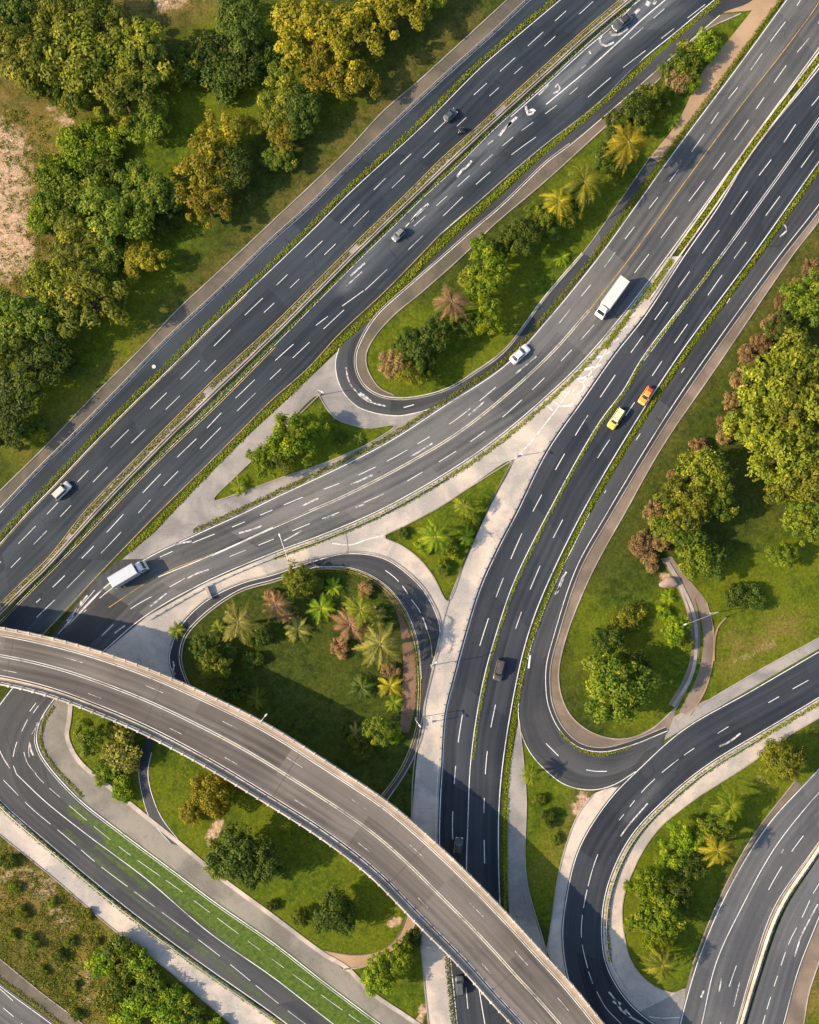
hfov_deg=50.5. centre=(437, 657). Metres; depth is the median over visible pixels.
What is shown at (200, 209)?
broadleaf tree
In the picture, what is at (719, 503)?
broadleaf tree
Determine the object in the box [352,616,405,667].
palm tree
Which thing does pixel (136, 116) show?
broadleaf tree
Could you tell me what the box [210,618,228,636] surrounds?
young palm
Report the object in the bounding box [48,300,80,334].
shrub
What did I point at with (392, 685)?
young palm
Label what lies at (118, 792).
shrub
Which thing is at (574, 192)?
broadleaf tree
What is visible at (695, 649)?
kerb
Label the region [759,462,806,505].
broadleaf tree
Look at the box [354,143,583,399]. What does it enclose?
kerb
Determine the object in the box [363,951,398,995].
broadleaf tree
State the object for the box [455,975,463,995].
car
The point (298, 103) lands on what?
broadleaf tree
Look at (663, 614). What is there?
shrub
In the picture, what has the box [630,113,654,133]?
broadleaf tree
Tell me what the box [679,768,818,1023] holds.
road
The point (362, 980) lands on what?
shrub
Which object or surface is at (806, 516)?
broadleaf tree
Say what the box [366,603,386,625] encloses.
young palm
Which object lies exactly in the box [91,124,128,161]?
shrub
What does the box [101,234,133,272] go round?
shrub
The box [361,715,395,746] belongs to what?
broadleaf tree
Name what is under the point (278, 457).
broadleaf tree
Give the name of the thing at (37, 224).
shrub
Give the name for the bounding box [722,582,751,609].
shrub
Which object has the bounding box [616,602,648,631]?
shrub
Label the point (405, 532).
shrub
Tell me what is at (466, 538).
young palm
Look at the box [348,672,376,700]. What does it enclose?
young palm
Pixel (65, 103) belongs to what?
broadleaf tree
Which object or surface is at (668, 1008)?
pavement
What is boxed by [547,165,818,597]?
hedge
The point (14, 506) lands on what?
road
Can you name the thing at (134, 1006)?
shrub
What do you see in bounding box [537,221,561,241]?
broadleaf tree
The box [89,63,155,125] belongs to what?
broadleaf tree
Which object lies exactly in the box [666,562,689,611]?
kerb
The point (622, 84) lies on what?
hedge
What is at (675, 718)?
pavement
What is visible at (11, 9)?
broadleaf tree
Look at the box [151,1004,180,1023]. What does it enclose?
shrub
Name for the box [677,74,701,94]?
shrub
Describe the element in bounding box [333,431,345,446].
shrub
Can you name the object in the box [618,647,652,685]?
broadleaf tree
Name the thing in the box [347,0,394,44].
broadleaf tree
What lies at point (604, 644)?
broadleaf tree
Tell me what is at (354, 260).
hedge
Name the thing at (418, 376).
broadleaf tree
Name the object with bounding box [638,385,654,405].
car
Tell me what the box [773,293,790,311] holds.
shrub
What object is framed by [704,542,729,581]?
broadleaf tree
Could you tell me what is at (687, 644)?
shrub
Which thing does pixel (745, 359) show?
shrub
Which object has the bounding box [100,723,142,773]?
broadleaf tree
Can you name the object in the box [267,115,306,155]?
broadleaf tree
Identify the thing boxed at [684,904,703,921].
shrub
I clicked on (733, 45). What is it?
path
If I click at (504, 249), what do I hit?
broadleaf tree
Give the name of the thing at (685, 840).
broadleaf tree
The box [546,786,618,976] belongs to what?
pavement
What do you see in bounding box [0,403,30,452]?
broadleaf tree
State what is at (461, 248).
path
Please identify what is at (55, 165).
shrub
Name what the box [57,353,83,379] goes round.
shrub
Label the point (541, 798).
shrub
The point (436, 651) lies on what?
kerb
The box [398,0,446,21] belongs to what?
broadleaf tree
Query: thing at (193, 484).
hedge
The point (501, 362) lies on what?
hedge
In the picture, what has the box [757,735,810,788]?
bushy tree
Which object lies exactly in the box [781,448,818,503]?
broadleaf tree
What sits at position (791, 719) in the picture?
hedge
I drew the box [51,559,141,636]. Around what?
road
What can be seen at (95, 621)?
road
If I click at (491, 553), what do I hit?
guard rail
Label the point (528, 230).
broadleaf tree
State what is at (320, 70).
broadleaf tree
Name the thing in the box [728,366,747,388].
shrub
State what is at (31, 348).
broadleaf tree
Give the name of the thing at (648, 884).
broadleaf tree
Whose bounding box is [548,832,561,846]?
shrub
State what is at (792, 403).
broadleaf tree
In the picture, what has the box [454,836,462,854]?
car
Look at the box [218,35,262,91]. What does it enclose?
shrub
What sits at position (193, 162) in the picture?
broadleaf tree
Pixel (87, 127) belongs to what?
shrub
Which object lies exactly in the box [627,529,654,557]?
shrub
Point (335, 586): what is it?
young palm
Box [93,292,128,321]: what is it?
shrub
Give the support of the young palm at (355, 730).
on the ground
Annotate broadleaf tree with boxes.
[0,0,35,45]
[0,16,70,98]
[0,288,62,350]
[0,317,32,363]
[0,358,49,418]
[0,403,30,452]
[17,71,63,107]
[18,319,72,388]
[20,251,75,312]
[25,0,78,37]
[37,8,113,92]
[41,63,95,119]
[45,259,129,338]
[51,211,107,270]
[69,0,125,40]
[72,716,104,759]
[76,174,154,250]
[77,240,124,287]
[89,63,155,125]
[94,15,173,85]
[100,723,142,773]
[113,157,179,219]
[115,93,172,145]
[122,243,171,284]
[124,232,152,252]
[146,174,189,218]
[169,130,234,203]
[184,183,231,228]
[188,633,216,663]
[196,109,256,155]
[196,647,232,683]
[203,821,259,879]
[206,141,253,196]
[214,0,264,57]
[231,853,259,891]
[241,834,289,885]
[245,442,277,478]
[257,55,305,113]
[257,98,297,143]
[258,141,298,171]
[263,410,316,467]
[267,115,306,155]
[267,434,297,473]
[270,0,354,71]
[279,80,322,139]
[294,412,329,443]
[298,32,348,93]
[314,0,385,70]
[326,46,381,99]
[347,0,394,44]
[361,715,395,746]
[362,0,426,40]
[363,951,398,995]
[377,348,412,381]
[382,938,414,976]
[390,331,410,360]
[394,355,431,386]
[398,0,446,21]
[398,322,441,368]
[411,349,441,375]
[417,309,455,352]
[453,313,480,341]
[463,259,511,318]
[467,231,506,279]
[474,311,506,335]
[491,231,518,258]
[498,214,541,256]
[523,200,560,235]
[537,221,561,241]
[560,201,584,228]
[562,180,598,211]
[590,625,625,658]
[593,134,621,174]
[601,108,632,136]
[614,91,652,125]
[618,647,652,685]
[623,865,669,906]
[623,911,653,933]
[627,892,685,936]
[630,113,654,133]
[632,82,662,110]
[640,932,672,957]
[648,514,689,544]
[652,476,715,533]
[654,834,691,871]
[660,614,691,648]
[661,872,693,916]
[666,820,705,857]
[673,446,729,497]
[673,526,708,557]
[674,850,709,880]
[675,538,714,582]
[684,480,739,521]
[686,818,719,849]
[697,809,736,837]
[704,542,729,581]
[721,398,785,451]
[736,352,794,418]
[745,427,818,486]
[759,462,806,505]
[762,375,818,445]
[763,306,805,346]
[764,541,800,568]
[765,323,818,392]
[779,268,818,327]
[780,489,818,546]
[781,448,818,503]
[792,383,818,449]
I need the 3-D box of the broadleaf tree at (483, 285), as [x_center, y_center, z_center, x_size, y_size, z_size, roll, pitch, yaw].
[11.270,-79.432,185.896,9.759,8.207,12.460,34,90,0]
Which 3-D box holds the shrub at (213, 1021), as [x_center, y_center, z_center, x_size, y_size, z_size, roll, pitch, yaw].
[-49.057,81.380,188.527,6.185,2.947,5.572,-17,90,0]
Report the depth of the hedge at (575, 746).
189.85 m
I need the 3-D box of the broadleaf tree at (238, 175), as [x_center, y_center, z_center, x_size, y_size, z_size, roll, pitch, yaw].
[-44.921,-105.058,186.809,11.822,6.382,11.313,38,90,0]
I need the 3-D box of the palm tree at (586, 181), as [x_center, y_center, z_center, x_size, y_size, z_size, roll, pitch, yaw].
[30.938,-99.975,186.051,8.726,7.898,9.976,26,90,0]
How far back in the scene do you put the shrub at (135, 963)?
187.69 m
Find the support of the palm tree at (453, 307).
on the ground
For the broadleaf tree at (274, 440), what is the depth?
183.47 m
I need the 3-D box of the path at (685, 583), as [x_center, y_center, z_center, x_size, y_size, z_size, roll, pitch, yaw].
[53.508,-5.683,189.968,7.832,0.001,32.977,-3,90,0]
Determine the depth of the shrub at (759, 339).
188.31 m
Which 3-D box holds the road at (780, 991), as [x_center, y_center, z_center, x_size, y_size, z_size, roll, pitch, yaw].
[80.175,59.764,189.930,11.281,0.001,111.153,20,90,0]
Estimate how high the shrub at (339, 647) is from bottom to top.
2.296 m
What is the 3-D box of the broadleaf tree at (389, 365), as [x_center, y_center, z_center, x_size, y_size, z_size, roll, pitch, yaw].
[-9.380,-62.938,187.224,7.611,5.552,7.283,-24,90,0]
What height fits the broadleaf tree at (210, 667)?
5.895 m
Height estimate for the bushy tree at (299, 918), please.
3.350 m
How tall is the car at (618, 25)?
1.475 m
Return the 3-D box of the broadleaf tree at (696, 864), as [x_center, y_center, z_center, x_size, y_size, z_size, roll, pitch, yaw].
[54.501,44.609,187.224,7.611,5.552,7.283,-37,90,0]
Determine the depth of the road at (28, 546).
189.95 m
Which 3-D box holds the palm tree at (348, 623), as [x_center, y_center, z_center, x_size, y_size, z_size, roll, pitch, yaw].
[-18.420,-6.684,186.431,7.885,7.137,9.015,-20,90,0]
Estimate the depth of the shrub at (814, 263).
188.27 m
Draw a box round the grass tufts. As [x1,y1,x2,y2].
[0,108,226,1023]
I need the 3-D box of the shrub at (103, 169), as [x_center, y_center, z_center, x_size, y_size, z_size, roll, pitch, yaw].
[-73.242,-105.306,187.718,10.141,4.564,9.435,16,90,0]
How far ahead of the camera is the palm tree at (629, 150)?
181.30 m
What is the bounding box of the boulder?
[659,577,678,587]
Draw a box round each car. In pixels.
[51,481,71,500]
[392,228,405,242]
[443,108,457,122]
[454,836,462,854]
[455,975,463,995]
[493,658,505,680]
[509,344,529,364]
[607,407,625,429]
[611,12,632,32]
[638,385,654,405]
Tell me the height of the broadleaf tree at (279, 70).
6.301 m
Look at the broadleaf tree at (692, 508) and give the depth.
182.47 m
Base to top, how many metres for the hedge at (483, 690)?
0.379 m
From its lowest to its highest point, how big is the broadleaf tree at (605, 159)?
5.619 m
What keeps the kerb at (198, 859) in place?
on the ground
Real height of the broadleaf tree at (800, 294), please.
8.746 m
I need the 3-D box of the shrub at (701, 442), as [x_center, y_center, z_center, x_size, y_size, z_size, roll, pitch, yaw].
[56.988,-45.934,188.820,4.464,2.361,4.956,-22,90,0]
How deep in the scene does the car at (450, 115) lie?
188.92 m
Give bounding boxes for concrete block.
[205,586,212,599]
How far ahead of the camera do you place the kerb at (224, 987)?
189.80 m
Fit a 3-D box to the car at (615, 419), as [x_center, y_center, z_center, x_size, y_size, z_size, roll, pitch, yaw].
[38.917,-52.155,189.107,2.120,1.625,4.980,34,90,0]
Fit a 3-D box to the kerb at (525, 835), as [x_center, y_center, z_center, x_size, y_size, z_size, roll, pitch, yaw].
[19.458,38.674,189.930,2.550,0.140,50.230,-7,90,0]
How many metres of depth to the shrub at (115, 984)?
187.39 m
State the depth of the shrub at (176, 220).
188.51 m
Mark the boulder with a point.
(668, 582)
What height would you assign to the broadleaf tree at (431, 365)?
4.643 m
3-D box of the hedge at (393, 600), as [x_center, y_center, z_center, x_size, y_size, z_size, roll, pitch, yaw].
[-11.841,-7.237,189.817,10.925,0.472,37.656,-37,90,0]
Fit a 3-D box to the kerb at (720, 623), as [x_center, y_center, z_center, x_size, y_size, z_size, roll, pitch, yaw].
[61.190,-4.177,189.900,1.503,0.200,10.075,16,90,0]
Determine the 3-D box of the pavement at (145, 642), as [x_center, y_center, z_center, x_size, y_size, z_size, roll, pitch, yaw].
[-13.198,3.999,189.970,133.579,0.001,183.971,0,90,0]
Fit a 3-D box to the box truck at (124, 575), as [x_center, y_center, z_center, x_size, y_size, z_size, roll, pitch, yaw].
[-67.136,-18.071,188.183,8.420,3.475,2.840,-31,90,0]
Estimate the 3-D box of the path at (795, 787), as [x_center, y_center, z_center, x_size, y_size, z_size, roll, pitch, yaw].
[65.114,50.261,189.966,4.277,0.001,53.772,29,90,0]
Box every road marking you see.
[0,0,818,794]
[0,0,818,1023]
[332,298,644,544]
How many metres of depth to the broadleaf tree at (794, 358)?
181.66 m
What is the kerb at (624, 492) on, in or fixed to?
on the ground
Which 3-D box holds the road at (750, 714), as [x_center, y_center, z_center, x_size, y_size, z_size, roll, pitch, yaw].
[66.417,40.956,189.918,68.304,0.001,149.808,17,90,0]
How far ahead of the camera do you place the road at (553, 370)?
189.93 m
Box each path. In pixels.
[324,915,414,968]
[355,13,738,398]
[370,581,415,732]
[544,203,818,752]
[583,157,657,257]
[650,0,778,161]
[661,557,699,706]
[679,580,713,713]
[685,781,800,996]
[723,0,758,12]
[785,922,818,1023]
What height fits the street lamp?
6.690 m
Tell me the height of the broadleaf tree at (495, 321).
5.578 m
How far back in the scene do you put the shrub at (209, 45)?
186.59 m
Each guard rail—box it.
[0,0,525,507]
[0,806,270,1017]
[148,479,444,619]
[435,315,640,840]
[606,738,759,989]
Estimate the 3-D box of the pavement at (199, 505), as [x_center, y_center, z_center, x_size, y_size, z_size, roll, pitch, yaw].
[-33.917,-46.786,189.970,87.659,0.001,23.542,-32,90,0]
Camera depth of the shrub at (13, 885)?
189.09 m
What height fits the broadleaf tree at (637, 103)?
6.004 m
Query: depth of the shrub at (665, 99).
188.31 m
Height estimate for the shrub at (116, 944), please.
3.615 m
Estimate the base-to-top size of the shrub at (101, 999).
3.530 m
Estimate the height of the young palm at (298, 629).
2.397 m
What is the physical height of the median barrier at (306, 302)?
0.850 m
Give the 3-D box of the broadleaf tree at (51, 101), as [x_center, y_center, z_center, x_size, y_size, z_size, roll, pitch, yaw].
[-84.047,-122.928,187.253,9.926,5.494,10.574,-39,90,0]
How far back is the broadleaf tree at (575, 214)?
186.44 m
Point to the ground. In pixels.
(312, 704)
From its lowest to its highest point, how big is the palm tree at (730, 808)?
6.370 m
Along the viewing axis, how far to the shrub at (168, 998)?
187.72 m
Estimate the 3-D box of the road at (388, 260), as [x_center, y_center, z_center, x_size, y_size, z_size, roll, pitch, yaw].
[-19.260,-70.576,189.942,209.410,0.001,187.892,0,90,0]
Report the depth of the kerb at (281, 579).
189.85 m
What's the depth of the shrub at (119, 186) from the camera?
187.41 m
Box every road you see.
[0,0,549,534]
[0,0,620,604]
[0,0,715,634]
[0,588,381,1023]
[0,984,53,1023]
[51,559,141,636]
[73,0,818,648]
[139,737,176,844]
[168,553,440,798]
[336,0,751,414]
[438,67,818,1023]
[519,173,818,788]
[561,650,818,1023]
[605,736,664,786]
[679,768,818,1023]
[746,857,818,1023]
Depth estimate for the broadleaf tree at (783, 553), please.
186.27 m
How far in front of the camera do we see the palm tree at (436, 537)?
184.56 m
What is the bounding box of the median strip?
[0,0,635,617]
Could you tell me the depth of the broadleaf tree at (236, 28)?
184.84 m
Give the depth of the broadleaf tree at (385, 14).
183.96 m
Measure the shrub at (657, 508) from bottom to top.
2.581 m
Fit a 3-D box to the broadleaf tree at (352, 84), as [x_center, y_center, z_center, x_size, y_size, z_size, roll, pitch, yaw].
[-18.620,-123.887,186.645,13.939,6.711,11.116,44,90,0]
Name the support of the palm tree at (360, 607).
on the ground
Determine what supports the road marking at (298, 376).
on the road at (388, 260)
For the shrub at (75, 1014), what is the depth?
189.09 m
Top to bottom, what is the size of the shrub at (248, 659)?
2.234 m
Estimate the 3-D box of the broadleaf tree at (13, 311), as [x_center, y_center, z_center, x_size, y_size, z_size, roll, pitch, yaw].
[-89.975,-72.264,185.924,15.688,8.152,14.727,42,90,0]
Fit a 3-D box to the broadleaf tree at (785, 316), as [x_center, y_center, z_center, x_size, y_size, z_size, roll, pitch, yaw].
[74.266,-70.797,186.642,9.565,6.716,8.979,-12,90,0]
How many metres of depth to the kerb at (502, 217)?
189.86 m
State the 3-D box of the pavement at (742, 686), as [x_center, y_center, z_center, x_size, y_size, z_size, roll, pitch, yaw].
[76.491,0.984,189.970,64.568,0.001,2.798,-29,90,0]
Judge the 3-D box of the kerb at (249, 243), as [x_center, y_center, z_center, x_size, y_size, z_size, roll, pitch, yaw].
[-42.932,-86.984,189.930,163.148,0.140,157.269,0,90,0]
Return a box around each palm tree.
[222,598,263,644]
[261,591,293,622]
[330,606,368,643]
[341,588,379,630]
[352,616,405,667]
[417,518,455,554]
[432,282,473,322]
[453,495,477,515]
[520,760,541,786]
[539,188,575,224]
[561,163,603,215]
[602,121,653,175]
[639,943,680,983]
[697,831,737,867]
[708,784,745,821]
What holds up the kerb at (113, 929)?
on the pavement at (231, 1007)
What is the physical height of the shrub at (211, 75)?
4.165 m
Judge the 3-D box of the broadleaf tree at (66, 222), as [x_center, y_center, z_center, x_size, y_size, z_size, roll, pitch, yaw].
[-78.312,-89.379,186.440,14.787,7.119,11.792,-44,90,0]
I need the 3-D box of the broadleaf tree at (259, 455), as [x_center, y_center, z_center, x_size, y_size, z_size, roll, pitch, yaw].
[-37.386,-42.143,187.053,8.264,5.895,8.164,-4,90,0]
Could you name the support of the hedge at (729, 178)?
on the ground
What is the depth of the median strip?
189.94 m
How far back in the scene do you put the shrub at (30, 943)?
188.84 m
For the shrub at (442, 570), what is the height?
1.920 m
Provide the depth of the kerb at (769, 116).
189.80 m
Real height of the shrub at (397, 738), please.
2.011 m
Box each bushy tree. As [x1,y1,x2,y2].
[178,798,206,825]
[189,771,234,821]
[280,557,318,598]
[288,906,310,927]
[312,884,357,936]
[581,652,663,725]
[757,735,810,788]
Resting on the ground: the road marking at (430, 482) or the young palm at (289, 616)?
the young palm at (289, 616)
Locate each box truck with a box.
[107,559,148,588]
[594,275,629,319]
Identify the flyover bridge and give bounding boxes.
[0,627,604,1023]
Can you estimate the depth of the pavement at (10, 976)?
189.97 m
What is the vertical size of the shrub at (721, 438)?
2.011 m
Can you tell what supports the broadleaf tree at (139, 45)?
on the ground
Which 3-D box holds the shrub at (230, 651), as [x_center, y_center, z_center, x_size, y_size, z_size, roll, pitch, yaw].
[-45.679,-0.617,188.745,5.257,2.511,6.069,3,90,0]
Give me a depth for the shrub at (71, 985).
189.15 m
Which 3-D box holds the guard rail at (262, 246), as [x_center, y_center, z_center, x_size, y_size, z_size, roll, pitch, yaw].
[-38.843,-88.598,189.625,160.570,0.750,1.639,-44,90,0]
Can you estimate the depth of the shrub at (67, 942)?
189.08 m
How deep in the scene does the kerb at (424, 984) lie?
189.85 m
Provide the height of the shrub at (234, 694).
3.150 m
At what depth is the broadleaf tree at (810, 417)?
180.58 m
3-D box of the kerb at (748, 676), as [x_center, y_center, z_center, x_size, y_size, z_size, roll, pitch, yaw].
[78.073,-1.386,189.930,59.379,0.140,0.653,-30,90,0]
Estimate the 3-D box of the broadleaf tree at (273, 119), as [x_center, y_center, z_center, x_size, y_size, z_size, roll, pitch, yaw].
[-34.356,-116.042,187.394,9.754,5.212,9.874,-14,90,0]
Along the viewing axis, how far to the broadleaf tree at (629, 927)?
185.75 m
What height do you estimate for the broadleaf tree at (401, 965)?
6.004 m
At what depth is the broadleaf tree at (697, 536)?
184.95 m
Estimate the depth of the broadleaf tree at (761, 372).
181.68 m
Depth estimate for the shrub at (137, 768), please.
188.66 m
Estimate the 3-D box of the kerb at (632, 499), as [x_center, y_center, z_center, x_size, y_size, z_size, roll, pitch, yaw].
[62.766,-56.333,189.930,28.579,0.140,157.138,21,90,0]
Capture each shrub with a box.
[0,854,16,871]
[5,929,16,940]
[8,881,21,893]
[15,904,27,919]
[19,412,50,442]
[23,200,52,235]
[25,933,39,950]
[28,180,67,224]
[31,168,55,199]
[33,151,73,190]
[38,965,47,975]
[45,896,57,909]
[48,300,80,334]
[49,198,84,228]
[49,948,66,964]
[55,124,99,172]
[56,170,92,212]
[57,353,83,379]
[63,935,75,948]
[67,980,79,992]
[70,1008,84,1021]
[75,115,107,146]
[79,150,121,188]
[82,907,93,919]
[83,950,114,979]
[87,937,100,947]
[90,766,111,787]
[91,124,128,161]
[92,985,127,1018]
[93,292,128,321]
[95,751,120,778]
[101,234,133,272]
[101,931,141,963]
[102,962,133,1001]
[108,171,135,194]
[108,1010,142,1023]
[109,774,133,803]
[118,990,159,1023]
[120,752,139,774]
[124,946,156,979]
[132,968,165,1004]
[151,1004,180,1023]
[155,206,182,237]
[156,982,193,1016]
[166,44,204,91]
[174,1001,205,1023]
[183,26,231,73]
[199,61,238,107]
[202,864,227,881]
[204,1016,221,1023]
[215,675,247,703]
[217,641,239,666]
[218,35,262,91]
[240,652,263,670]
[244,623,272,647]
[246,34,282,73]
[264,588,280,599]
[265,898,279,911]
[307,577,323,591]
[330,637,350,659]
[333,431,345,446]
[335,721,350,739]
[347,732,374,759]
[357,580,374,598]
[360,972,379,996]
[380,662,401,679]
[387,725,403,744]
[398,527,409,539]
[402,928,422,951]
[413,538,433,555]
[435,558,452,576]
[440,537,460,559]
[457,265,478,287]
[465,512,480,528]
[532,793,546,806]
[540,808,556,828]
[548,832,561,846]
[605,162,624,184]
[606,614,629,636]
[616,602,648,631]
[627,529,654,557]
[640,551,658,573]
[642,500,664,525]
[649,527,671,551]
[651,90,673,118]
[655,605,670,620]
[656,60,681,84]
[662,66,692,93]
[666,468,682,485]
[668,38,703,75]
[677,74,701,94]
[679,629,695,650]
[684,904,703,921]
[688,436,709,454]
[692,26,722,64]
[715,428,732,444]
[716,411,734,426]
[721,391,740,409]
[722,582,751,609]
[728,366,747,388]
[737,343,759,367]
[743,583,768,612]
[749,332,773,356]
[760,311,785,341]
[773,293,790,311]
[788,277,811,289]
[801,257,818,285]
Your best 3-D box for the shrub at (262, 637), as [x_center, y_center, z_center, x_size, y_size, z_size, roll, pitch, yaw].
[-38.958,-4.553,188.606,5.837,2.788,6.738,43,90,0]
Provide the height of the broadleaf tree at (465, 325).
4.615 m
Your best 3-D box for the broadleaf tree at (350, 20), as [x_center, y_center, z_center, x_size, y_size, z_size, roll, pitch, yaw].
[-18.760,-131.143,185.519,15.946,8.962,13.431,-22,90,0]
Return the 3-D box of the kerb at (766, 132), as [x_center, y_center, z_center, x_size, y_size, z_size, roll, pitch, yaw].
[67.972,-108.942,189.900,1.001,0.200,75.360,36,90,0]
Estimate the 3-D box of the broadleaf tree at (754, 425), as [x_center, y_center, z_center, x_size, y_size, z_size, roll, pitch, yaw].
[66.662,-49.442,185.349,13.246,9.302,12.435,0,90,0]
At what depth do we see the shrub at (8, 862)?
188.61 m
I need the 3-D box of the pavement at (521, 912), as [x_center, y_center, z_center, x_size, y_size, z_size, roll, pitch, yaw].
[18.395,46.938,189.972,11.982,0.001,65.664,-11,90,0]
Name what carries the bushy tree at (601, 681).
on the ground
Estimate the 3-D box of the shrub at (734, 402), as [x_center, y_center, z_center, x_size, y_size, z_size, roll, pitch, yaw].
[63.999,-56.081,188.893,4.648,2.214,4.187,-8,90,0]
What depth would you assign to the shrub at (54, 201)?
187.09 m
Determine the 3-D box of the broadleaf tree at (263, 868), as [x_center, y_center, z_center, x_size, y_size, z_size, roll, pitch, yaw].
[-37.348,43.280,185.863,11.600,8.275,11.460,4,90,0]
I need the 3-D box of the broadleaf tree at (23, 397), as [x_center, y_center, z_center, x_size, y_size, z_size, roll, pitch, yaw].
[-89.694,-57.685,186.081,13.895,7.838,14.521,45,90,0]
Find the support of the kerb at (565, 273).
on the ground
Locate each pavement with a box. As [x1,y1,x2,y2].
[0,0,527,509]
[0,804,281,1023]
[0,960,80,1023]
[38,700,412,1023]
[105,256,681,1023]
[123,348,450,558]
[507,722,549,957]
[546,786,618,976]
[603,699,818,1010]
[629,976,691,1023]
[643,700,706,739]
[665,639,818,735]
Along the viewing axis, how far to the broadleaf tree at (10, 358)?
183.23 m
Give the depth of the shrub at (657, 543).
188.21 m
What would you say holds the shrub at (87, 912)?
on the ground
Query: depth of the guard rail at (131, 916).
189.35 m
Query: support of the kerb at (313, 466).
on the ground
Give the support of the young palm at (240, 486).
on the ground
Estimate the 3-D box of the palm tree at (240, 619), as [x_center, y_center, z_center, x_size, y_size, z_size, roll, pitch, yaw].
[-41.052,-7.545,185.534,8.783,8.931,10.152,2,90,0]
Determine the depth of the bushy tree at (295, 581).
185.84 m
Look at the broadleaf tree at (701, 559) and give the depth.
184.56 m
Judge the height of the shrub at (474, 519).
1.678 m
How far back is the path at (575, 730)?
189.97 m
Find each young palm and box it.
[167,621,187,641]
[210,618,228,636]
[230,474,249,496]
[245,687,267,710]
[281,610,295,623]
[284,615,313,643]
[306,592,336,624]
[323,577,342,596]
[345,721,364,742]
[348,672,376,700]
[353,432,365,445]
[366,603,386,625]
[377,674,405,700]
[385,693,404,712]
[455,524,476,546]
[554,249,570,266]
[659,588,676,606]
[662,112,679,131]
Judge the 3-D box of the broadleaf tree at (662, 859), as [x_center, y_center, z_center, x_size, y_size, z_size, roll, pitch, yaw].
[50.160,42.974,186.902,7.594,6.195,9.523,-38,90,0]
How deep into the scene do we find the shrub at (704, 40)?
187.76 m
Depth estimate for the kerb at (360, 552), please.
189.82 m
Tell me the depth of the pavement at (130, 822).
189.97 m
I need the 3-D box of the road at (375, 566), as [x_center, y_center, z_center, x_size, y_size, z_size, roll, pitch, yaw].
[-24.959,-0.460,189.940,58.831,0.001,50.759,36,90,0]
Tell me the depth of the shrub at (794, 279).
188.63 m
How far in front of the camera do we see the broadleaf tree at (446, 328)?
184.74 m
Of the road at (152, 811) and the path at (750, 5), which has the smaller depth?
the road at (152, 811)
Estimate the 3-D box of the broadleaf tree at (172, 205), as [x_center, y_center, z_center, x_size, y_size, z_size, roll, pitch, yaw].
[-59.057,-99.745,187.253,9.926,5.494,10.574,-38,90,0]
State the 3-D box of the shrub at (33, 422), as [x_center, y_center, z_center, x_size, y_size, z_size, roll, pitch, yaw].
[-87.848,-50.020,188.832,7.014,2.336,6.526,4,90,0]
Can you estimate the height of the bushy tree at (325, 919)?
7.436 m
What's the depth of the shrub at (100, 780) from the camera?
188.51 m
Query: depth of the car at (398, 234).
188.93 m
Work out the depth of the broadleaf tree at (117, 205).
183.60 m
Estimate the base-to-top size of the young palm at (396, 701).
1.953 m
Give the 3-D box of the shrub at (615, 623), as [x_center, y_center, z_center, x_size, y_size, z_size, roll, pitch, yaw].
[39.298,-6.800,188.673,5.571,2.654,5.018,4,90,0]
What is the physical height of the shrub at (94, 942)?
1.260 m
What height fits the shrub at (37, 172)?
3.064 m
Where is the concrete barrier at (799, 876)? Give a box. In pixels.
[737,842,818,1023]
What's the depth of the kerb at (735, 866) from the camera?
189.86 m
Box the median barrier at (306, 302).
[0,0,632,615]
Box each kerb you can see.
[0,0,506,490]
[0,805,282,1023]
[0,834,231,1023]
[0,959,82,1023]
[65,704,420,1023]
[169,551,442,799]
[181,568,418,795]
[214,395,394,500]
[321,914,406,955]
[343,924,414,969]
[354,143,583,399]
[365,13,740,395]
[384,460,511,601]
[411,458,513,819]
[419,930,428,1023]
[467,157,649,376]
[519,719,545,946]
[545,204,818,752]
[546,794,592,954]
[549,212,818,747]
[558,221,818,739]
[622,718,818,992]
[644,51,818,294]
[649,63,818,300]
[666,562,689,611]
[668,562,697,706]
[677,637,818,719]
[689,603,714,715]
[692,781,794,963]
[713,617,726,660]
[803,962,818,1023]
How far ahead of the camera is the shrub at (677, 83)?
187.97 m
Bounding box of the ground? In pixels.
[0,0,818,1023]
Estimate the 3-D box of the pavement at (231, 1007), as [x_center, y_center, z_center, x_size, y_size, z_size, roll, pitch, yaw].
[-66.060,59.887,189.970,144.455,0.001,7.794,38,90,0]
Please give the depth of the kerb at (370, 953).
189.87 m
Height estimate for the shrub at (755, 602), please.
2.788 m
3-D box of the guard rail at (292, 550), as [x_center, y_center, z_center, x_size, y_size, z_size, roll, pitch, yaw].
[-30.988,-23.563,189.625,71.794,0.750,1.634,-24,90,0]
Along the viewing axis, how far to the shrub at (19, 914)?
188.94 m
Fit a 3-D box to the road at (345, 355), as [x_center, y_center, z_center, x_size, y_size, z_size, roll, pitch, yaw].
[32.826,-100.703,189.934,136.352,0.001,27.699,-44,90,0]
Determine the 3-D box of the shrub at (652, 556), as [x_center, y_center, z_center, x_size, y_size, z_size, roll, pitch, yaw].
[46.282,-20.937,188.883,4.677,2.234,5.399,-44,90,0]
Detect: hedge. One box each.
[0,0,555,540]
[0,0,636,619]
[0,977,64,1023]
[1,0,623,606]
[38,705,82,796]
[127,158,532,551]
[192,254,595,532]
[274,258,672,559]
[314,569,418,706]
[444,954,456,1023]
[472,581,517,759]
[502,596,548,908]
[515,255,721,583]
[529,0,720,163]
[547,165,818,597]
[559,731,630,756]
[592,0,782,256]
[603,700,818,962]
[605,314,630,348]
[645,56,818,299]
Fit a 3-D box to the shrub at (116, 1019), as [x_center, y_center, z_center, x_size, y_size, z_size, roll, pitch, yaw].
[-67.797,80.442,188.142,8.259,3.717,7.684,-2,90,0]

